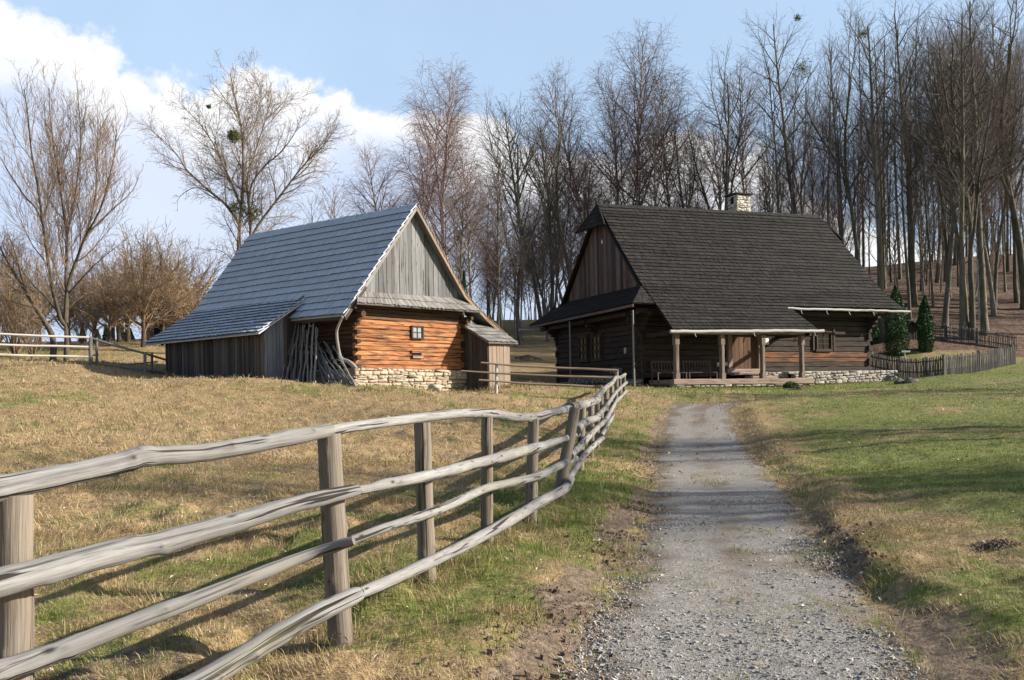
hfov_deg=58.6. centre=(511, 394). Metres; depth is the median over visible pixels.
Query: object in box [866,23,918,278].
forest tree
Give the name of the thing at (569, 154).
birch tree
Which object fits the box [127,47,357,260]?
wide tree
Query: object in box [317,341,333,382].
pole
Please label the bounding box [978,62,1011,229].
forest tree
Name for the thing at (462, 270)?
forest tree
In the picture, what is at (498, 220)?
forest tree
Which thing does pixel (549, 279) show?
sapling
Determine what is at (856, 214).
birch tree
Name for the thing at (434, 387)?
boulder
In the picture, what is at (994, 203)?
forest tree
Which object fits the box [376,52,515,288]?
birch tree
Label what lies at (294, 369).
pole
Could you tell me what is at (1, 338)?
bare bush
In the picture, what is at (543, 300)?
forest tree
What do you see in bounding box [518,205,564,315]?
forest tree
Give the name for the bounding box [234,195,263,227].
mistletoe
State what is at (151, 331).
orchard tree
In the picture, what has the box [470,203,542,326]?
forest tree
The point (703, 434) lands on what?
gravel road
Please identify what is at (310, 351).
pole
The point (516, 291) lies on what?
forest tree
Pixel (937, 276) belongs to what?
forest tree
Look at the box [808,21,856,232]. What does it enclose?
forest tree
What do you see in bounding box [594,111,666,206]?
forked tree
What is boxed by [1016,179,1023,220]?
sapling
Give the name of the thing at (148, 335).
orchard tree
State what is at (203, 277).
orchard tree
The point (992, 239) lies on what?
sapling
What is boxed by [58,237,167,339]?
orchard tree
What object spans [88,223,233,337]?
orchard tree
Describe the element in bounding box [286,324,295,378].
pole
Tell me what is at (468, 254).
birch tree
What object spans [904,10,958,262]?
forest tree
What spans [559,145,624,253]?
birch tree
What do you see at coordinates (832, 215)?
sapling
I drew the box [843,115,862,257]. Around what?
forest tree
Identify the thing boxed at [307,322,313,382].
pole
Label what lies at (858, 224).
sapling
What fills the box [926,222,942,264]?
sapling
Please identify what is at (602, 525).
fallen leaves
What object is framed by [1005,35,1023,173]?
forest tree
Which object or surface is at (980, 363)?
picket fence
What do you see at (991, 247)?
sapling
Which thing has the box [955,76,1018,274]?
forest tree
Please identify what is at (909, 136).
forest tree
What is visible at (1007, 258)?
forest tree
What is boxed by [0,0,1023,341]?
sky
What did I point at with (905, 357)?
garden post
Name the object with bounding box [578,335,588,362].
window
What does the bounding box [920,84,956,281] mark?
forest tree
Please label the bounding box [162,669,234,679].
molehill
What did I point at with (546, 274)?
sapling
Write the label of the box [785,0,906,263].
forked tree
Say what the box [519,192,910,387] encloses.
log farmhouse
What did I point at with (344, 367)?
pole
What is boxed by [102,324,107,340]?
young spruce
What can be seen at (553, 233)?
forked tree
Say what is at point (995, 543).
molehill
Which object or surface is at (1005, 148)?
birch tree
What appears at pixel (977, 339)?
picket fence
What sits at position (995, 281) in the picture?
forest tree
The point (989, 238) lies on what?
sapling
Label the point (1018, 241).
forked tree
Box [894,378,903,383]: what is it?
boulder
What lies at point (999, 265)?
sapling
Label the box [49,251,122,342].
orchard tree
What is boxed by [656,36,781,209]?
forked tree
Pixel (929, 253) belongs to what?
forest tree
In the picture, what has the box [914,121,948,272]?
forest tree
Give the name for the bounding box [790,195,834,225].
sapling
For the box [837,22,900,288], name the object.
forest tree
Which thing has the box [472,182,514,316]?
forest tree
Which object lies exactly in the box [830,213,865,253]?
sapling
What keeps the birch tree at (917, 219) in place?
on the ground at (1008, 320)
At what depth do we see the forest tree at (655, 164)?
69.46 m
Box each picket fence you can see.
[870,351,945,377]
[876,318,1016,349]
[943,345,1015,374]
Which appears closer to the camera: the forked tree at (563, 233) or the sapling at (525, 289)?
the sapling at (525, 289)
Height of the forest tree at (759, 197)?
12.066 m
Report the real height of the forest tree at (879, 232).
21.796 m
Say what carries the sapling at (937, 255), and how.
on the ground at (1008, 320)
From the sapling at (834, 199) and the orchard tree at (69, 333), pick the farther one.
the sapling at (834, 199)
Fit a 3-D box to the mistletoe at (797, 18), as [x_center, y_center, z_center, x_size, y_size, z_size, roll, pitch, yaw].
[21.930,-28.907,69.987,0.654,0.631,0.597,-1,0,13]
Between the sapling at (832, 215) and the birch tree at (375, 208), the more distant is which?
the sapling at (832, 215)
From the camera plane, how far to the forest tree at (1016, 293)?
67.99 m
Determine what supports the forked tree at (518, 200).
on the ground at (1008, 320)
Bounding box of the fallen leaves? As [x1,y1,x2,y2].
[0,361,1023,679]
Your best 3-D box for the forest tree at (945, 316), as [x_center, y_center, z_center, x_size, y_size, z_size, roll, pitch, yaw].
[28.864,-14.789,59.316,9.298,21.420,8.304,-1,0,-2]
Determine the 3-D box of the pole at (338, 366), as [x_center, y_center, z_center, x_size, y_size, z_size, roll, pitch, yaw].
[-6.326,-1.117,32.518,0.242,1.778,2.918,-1,0,-28]
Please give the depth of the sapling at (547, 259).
83.96 m
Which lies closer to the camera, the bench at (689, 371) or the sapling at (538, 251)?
the bench at (689, 371)
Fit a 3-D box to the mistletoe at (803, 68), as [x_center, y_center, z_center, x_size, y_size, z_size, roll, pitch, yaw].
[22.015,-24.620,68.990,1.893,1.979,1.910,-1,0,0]
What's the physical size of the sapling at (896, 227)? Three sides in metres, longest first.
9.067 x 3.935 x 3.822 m
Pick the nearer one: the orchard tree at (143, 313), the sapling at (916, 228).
the orchard tree at (143, 313)
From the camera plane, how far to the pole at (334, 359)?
32.85 m
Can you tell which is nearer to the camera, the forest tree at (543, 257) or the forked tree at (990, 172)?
the forest tree at (543, 257)
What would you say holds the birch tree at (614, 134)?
on the ground at (1008, 320)
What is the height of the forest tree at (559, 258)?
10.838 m
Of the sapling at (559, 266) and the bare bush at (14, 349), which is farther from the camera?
the sapling at (559, 266)
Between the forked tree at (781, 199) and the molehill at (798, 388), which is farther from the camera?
the forked tree at (781, 199)
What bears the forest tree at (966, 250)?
on the ground at (1008, 320)
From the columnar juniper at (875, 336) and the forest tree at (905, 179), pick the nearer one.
the columnar juniper at (875, 336)
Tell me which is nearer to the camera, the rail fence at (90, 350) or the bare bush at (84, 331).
the rail fence at (90, 350)
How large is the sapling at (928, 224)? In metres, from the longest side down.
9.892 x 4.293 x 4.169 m
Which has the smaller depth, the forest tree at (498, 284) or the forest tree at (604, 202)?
the forest tree at (498, 284)
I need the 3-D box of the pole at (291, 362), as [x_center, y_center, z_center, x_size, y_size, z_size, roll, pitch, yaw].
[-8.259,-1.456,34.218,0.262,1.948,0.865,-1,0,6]
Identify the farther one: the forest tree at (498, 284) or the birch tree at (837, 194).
the birch tree at (837, 194)
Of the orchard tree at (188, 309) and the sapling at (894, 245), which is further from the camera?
the sapling at (894, 245)
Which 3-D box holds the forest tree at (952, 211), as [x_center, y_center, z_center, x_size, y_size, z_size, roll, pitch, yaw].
[27.495,-13.085,57.609,6.539,19.644,5.347,-1,0,2]
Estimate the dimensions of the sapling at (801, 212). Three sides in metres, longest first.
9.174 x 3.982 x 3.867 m
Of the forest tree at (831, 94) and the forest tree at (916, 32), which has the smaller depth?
the forest tree at (916, 32)
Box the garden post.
[901,351,909,370]
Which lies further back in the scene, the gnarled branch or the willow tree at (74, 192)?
the willow tree at (74, 192)
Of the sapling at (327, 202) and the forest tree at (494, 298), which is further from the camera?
the forest tree at (494, 298)
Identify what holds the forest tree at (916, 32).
on the ground at (1008, 320)
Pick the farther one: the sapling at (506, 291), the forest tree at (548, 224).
the sapling at (506, 291)
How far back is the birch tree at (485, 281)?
95.38 m
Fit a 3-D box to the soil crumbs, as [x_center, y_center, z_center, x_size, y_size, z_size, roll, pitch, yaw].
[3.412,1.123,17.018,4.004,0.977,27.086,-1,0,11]
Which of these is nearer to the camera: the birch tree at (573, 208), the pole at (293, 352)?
the pole at (293, 352)
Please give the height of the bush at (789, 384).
0.371 m
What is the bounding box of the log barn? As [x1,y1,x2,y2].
[142,203,517,391]
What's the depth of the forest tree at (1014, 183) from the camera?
79.75 m
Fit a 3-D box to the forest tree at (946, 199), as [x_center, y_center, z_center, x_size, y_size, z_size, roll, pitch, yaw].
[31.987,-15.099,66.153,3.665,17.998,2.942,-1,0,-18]
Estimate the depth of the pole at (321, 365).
33.15 m
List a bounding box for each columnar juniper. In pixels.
[462,270,467,294]
[870,324,879,344]
[881,285,911,356]
[915,295,934,352]
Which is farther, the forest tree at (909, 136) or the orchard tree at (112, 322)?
the forest tree at (909, 136)
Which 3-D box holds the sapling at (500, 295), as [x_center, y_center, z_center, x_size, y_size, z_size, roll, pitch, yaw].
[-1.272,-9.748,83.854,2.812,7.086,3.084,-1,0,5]
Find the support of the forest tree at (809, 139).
on the ground at (1008, 320)
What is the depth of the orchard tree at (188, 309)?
54.01 m
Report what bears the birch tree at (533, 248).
on the ground at (1008, 320)
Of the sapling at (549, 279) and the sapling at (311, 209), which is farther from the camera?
the sapling at (549, 279)
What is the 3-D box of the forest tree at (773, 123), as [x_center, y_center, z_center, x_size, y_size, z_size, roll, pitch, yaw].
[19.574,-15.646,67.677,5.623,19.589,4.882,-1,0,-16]
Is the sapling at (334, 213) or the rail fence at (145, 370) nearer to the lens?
the rail fence at (145, 370)
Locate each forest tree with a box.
[425,170,507,295]
[452,250,479,292]
[462,87,551,328]
[464,145,540,328]
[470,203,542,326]
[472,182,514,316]
[472,250,513,318]
[480,228,524,320]
[489,233,544,344]
[490,103,580,334]
[491,249,543,346]
[508,224,557,313]
[511,252,565,341]
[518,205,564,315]
[520,165,581,306]
[531,200,563,315]
[534,143,641,252]
[544,224,577,304]
[554,224,585,297]
[609,95,698,208]
[656,191,696,207]
[665,148,720,207]
[667,115,724,208]
[679,115,739,209]
[687,149,713,209]
[687,195,717,208]
[732,4,835,213]
[735,170,757,206]
[737,147,799,212]
[742,46,811,212]
[748,165,775,212]
[753,175,766,211]
[754,102,782,210]
[755,116,789,212]
[768,57,816,205]
[787,83,834,214]
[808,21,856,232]
[809,36,855,215]
[811,3,929,338]
[820,130,858,248]
[825,87,859,241]
[835,3,881,269]
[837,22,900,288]
[841,91,889,274]
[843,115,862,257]
[843,127,868,241]
[850,25,902,283]
[855,0,944,304]
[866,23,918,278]
[871,101,899,282]
[878,53,928,319]
[879,1,1023,328]
[881,47,934,280]
[882,87,926,268]
[882,93,899,277]
[882,112,927,234]
[884,7,938,291]
[889,31,1003,337]
[897,0,1023,339]
[898,152,923,253]
[900,20,1013,315]
[901,20,984,296]
[903,67,941,306]
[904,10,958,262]
[914,33,1010,282]
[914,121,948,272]
[915,0,1023,335]
[916,22,984,265]
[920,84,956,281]
[929,71,970,268]
[937,3,993,214]
[943,0,1023,207]
[944,107,959,286]
[946,21,967,256]
[953,15,1023,302]
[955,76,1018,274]
[975,21,1023,305]
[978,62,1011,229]
[985,126,998,254]
[988,92,1017,253]
[989,128,1010,254]
[990,45,1023,271]
[992,87,1020,291]
[994,100,1023,276]
[1003,15,1023,226]
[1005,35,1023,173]
[1009,100,1023,255]
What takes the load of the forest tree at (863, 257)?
on the ground at (1008, 320)
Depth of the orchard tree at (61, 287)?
59.71 m
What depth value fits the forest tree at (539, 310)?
71.19 m
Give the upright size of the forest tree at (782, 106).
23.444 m
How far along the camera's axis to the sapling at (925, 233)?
71.51 m
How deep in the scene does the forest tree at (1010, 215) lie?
89.11 m
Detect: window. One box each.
[411,325,423,338]
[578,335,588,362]
[591,333,602,361]
[812,329,834,351]
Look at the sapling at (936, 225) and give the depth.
68.57 m
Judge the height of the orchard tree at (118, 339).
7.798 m
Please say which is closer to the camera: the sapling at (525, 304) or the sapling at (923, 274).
the sapling at (923, 274)
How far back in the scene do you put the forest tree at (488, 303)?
69.32 m
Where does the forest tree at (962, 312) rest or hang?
on the ground at (1008, 320)
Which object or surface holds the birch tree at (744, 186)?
on the ground at (1008, 320)
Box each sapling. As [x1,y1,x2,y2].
[297,192,325,224]
[305,177,348,222]
[319,185,346,218]
[319,201,348,219]
[477,273,491,306]
[486,253,507,319]
[500,262,517,320]
[501,257,513,310]
[507,226,540,319]
[511,244,530,319]
[520,278,530,319]
[520,283,530,319]
[524,215,555,301]
[527,248,555,319]
[528,212,559,310]
[529,248,552,319]
[535,240,554,311]
[540,251,560,306]
[543,227,578,304]
[770,203,820,214]
[785,184,835,218]
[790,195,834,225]
[811,192,849,240]
[817,194,846,245]
[818,184,847,219]
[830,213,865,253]
[842,196,868,250]
[848,232,873,266]
[854,184,907,299]
[858,196,891,275]
[868,185,920,285]
[871,179,906,284]
[891,184,934,281]
[899,224,936,294]
[904,169,946,284]
[913,193,934,275]
[914,206,945,259]
[916,191,956,296]
[917,205,948,292]
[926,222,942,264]
[930,191,958,289]
[959,196,1001,294]
[974,185,1023,277]
[987,217,1001,277]
[991,216,1023,276]
[1006,187,1023,246]
[1016,170,1023,244]
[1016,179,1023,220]
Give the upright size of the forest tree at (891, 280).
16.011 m
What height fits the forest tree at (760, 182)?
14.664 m
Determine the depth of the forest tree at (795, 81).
96.58 m
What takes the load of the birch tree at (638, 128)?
on the ground at (1008, 320)
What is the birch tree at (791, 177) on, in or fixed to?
on the ground at (1008, 320)
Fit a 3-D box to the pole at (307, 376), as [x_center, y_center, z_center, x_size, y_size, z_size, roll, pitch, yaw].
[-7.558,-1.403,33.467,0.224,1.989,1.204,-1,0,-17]
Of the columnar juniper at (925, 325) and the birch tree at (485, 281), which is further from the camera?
the birch tree at (485, 281)
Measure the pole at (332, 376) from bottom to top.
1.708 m
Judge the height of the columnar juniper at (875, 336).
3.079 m
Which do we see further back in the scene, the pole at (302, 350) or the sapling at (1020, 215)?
the sapling at (1020, 215)
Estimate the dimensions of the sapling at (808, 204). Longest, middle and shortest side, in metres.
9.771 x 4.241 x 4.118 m
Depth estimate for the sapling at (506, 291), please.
88.03 m
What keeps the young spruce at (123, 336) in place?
on the ground at (1008, 320)
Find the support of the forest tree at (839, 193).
on the ground at (1008, 320)
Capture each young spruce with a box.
[96,329,101,339]
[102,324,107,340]
[120,327,124,339]
[130,328,134,339]
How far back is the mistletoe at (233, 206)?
48.44 m
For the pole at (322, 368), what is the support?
on the ground at (1008, 320)
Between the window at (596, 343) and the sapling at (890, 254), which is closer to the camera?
the window at (596, 343)
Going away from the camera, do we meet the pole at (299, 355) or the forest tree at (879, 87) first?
the pole at (299, 355)
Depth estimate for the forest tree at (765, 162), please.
74.47 m
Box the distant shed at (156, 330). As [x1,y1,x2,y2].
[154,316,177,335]
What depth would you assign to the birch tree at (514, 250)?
89.71 m
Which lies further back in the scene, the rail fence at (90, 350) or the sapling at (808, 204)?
the sapling at (808, 204)
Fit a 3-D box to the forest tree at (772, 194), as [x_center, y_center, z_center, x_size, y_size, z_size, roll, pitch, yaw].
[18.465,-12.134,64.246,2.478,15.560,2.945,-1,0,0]
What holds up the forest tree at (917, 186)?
on the ground at (1008, 320)
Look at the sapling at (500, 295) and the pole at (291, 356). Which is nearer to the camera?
the pole at (291, 356)
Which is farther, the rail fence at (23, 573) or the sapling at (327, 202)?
the sapling at (327, 202)
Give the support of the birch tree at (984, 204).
on the ground at (1008, 320)
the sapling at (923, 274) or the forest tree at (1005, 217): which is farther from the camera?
the forest tree at (1005, 217)
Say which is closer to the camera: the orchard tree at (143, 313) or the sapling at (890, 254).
the orchard tree at (143, 313)
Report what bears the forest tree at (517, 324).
on the ground at (1008, 320)
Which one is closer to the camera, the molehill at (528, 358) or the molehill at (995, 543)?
the molehill at (995, 543)
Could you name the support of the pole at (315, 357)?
on the ground at (1008, 320)
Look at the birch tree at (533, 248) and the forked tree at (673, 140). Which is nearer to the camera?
the forked tree at (673, 140)
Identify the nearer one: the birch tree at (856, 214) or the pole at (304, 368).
the pole at (304, 368)
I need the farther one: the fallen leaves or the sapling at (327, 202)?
the sapling at (327, 202)
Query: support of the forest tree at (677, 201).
on the ground at (1008, 320)
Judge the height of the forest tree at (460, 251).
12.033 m
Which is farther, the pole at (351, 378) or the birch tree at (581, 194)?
the birch tree at (581, 194)
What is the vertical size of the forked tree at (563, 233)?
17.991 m
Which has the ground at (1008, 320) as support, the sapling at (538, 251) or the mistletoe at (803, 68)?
the sapling at (538, 251)
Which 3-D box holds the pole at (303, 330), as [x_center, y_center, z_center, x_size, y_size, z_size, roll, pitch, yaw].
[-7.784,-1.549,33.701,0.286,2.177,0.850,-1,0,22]
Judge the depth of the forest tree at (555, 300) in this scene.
75.65 m
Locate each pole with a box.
[281,347,289,378]
[285,334,296,378]
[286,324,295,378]
[287,339,294,379]
[292,324,298,380]
[292,333,295,372]
[296,327,301,380]
[298,324,304,381]
[298,324,305,381]
[302,322,310,381]
[305,330,308,382]
[306,324,312,381]
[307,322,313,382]
[308,345,331,382]
[309,345,331,381]
[312,327,318,381]
[313,328,317,381]
[314,343,324,383]
[314,348,343,384]
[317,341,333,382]
[317,344,336,382]
[320,347,346,385]
[323,341,349,385]
[324,341,347,384]
[326,349,351,385]
[333,345,356,386]
[333,347,353,384]
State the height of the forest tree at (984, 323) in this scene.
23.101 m
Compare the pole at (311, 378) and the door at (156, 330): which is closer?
the pole at (311, 378)
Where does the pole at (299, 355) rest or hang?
on the ground at (1008, 320)
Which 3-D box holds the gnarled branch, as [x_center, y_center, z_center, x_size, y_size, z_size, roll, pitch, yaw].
[-6.035,-1.814,32.718,0.757,1.925,0.703,-1,0,40]
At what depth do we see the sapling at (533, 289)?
85.88 m
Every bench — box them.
[650,361,686,382]
[682,361,717,378]
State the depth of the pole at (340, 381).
32.24 m
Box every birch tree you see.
[322,138,440,223]
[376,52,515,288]
[385,76,476,265]
[425,142,514,303]
[472,229,502,315]
[503,196,537,319]
[513,198,553,319]
[518,64,615,267]
[541,139,600,285]
[559,60,664,231]
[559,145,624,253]
[561,16,718,207]
[599,60,719,208]
[682,53,801,211]
[765,119,821,213]
[788,135,832,216]
[800,85,843,229]
[824,128,849,239]
[838,90,889,247]
[863,95,894,220]
[893,81,941,295]
[927,34,1014,318]
[939,104,986,235]
[986,40,1023,234]
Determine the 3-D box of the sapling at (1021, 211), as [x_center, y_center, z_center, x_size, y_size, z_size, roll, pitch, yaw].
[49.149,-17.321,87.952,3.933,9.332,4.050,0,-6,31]
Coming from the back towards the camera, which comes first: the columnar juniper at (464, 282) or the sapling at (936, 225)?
the sapling at (936, 225)
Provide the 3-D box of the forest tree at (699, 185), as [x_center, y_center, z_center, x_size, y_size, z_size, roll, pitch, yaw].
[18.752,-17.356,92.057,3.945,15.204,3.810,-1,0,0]
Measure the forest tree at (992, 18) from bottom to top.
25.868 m
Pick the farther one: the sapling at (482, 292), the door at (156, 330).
the sapling at (482, 292)
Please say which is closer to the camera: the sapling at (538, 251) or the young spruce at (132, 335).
the young spruce at (132, 335)
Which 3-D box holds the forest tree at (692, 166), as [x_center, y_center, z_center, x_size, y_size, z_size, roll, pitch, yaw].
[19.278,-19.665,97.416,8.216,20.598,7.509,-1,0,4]
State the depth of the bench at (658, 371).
42.95 m
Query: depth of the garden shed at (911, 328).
56.64 m
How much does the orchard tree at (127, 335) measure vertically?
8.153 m
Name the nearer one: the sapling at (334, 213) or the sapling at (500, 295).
the sapling at (334, 213)
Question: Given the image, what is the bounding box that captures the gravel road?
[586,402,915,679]
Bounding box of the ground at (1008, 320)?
[0,254,1023,679]
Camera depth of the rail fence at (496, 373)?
32.29 m
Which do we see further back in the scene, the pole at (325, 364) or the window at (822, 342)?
the window at (822, 342)
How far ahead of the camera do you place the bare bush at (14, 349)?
46.94 m
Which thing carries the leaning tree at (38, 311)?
on the ground at (1008, 320)
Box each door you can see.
[154,322,160,335]
[732,336,756,368]
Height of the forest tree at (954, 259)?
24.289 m
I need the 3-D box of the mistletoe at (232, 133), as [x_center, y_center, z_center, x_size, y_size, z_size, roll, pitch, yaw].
[-14.960,-13.866,49.007,0.887,0.885,0.880,-1,0,0]
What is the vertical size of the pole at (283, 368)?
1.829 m
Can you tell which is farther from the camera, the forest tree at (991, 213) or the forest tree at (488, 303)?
the forest tree at (991, 213)
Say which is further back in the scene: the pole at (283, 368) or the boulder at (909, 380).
the boulder at (909, 380)
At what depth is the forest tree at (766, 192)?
75.73 m
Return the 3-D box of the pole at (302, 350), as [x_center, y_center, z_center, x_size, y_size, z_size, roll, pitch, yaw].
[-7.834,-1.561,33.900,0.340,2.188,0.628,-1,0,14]
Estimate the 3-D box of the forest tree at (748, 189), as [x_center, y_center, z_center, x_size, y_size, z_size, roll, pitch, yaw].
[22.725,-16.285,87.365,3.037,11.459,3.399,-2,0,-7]
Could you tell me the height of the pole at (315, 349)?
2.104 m
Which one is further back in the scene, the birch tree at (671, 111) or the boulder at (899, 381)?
the birch tree at (671, 111)
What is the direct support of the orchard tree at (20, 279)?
on the ground at (1008, 320)
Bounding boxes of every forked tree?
[463,106,586,342]
[499,57,610,275]
[529,153,579,300]
[540,156,574,289]
[544,220,577,305]
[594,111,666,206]
[651,79,736,209]
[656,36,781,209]
[761,126,792,211]
[764,46,836,213]
[771,183,790,213]
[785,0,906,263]
[821,90,872,245]
[896,0,1023,340]
[919,0,1023,309]
[920,150,943,271]
[981,21,1004,252]
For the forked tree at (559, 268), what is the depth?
85.96 m
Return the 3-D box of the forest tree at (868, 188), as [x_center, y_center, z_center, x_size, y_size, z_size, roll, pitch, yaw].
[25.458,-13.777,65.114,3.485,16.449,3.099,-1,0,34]
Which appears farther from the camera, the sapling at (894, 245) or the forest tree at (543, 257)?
the forest tree at (543, 257)
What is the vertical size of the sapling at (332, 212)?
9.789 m
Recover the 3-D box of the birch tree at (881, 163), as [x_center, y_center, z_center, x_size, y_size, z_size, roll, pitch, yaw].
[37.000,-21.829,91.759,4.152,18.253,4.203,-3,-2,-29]
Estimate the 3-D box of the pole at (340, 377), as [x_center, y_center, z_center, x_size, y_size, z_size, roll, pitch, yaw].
[-6.457,-1.050,32.805,0.207,1.612,2.790,-1,0,-30]
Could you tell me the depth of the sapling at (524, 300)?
89.79 m
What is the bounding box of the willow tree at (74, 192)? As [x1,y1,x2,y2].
[0,57,143,360]
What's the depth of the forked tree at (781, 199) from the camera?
65.80 m
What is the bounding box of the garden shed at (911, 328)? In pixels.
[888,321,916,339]
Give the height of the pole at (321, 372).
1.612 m
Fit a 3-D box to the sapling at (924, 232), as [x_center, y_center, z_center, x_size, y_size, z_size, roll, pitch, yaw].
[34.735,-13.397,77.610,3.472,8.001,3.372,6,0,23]
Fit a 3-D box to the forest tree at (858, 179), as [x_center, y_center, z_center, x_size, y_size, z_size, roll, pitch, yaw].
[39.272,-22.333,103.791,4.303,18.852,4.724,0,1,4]
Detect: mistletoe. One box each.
[226,128,241,142]
[227,200,239,212]
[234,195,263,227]
[789,54,814,80]
[793,13,801,20]
[859,29,867,38]
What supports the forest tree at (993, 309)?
on the ground at (1008, 320)
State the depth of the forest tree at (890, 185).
76.03 m
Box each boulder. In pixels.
[428,384,442,391]
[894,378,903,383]
[904,377,917,382]
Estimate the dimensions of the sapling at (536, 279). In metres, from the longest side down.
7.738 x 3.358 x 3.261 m
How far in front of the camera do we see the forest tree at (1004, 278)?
71.99 m
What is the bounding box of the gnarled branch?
[335,316,357,369]
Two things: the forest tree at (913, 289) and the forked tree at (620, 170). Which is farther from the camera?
the forked tree at (620, 170)
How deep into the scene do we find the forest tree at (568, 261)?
68.22 m
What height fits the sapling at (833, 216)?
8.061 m
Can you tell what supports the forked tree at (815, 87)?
on the ground at (1008, 320)
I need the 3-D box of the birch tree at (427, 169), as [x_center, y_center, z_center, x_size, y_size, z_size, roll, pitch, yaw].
[-6.175,-12.320,62.056,7.851,19.226,9.389,-1,0,-5]
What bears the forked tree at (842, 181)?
on the ground at (1008, 320)
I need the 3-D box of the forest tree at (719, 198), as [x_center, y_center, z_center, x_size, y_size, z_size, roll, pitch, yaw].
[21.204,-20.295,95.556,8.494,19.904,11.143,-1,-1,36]
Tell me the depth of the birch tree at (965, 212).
75.96 m
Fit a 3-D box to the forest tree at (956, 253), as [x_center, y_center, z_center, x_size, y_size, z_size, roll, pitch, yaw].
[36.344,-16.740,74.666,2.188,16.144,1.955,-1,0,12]
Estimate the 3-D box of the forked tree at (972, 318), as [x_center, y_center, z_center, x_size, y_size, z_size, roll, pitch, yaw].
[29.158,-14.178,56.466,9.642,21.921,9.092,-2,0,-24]
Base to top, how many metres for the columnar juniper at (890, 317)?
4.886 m
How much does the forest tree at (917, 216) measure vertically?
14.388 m
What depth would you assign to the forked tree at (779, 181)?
77.68 m
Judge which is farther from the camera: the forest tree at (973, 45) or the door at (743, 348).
the forest tree at (973, 45)
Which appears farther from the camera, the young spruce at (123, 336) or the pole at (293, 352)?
the young spruce at (123, 336)
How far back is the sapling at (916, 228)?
77.37 m
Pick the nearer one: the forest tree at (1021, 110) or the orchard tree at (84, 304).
the orchard tree at (84, 304)
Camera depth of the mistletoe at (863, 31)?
65.97 m
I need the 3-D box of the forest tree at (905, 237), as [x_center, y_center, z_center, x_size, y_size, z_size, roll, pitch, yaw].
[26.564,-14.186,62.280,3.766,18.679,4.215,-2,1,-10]
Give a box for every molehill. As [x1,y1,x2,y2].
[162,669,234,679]
[514,355,541,360]
[785,386,809,389]
[970,538,1022,551]
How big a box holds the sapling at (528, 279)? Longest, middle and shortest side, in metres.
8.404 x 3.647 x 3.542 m
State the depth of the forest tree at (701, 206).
86.28 m
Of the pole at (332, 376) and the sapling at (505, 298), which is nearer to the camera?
the pole at (332, 376)
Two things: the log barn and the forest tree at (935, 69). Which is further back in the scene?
the forest tree at (935, 69)
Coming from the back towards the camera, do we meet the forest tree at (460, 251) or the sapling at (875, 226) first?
the sapling at (875, 226)
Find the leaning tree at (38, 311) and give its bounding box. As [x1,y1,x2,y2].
[0,224,56,359]
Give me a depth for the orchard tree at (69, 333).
61.32 m
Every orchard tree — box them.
[0,232,49,341]
[0,243,103,343]
[39,254,91,342]
[46,246,168,344]
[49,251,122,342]
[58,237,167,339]
[62,218,220,346]
[69,243,182,341]
[75,218,171,341]
[81,227,200,339]
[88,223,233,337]
[95,227,205,338]
[130,228,235,326]
[150,250,216,319]
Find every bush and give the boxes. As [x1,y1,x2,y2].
[0,224,63,356]
[0,234,59,343]
[0,257,69,358]
[50,273,109,343]
[782,381,799,388]
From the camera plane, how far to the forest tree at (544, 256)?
89.46 m
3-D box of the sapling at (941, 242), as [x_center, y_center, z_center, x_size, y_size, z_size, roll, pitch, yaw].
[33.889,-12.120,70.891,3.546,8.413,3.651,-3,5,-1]
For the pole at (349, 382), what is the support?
on the ground at (1008, 320)
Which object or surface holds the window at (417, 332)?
in the log barn
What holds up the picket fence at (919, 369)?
on the ground at (1008, 320)
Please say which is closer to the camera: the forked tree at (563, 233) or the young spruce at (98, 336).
the young spruce at (98, 336)
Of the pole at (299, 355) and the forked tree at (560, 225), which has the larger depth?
the forked tree at (560, 225)
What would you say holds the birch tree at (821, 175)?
on the ground at (1008, 320)
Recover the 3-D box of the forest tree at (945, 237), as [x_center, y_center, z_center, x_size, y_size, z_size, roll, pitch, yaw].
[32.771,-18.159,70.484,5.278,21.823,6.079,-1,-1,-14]
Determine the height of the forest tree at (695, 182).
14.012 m
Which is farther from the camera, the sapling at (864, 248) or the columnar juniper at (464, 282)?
the sapling at (864, 248)
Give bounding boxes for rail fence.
[0,333,92,364]
[0,370,627,679]
[92,337,165,373]
[461,362,617,393]
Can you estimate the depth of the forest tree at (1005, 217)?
97.08 m
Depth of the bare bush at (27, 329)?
45.77 m
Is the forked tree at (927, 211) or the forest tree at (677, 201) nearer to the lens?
the forest tree at (677, 201)
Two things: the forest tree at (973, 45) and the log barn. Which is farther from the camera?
the forest tree at (973, 45)
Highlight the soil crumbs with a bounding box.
[421,411,912,679]
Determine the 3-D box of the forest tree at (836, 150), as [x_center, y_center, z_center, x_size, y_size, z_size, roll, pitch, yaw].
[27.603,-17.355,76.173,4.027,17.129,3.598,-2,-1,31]
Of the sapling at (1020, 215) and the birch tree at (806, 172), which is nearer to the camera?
the birch tree at (806, 172)

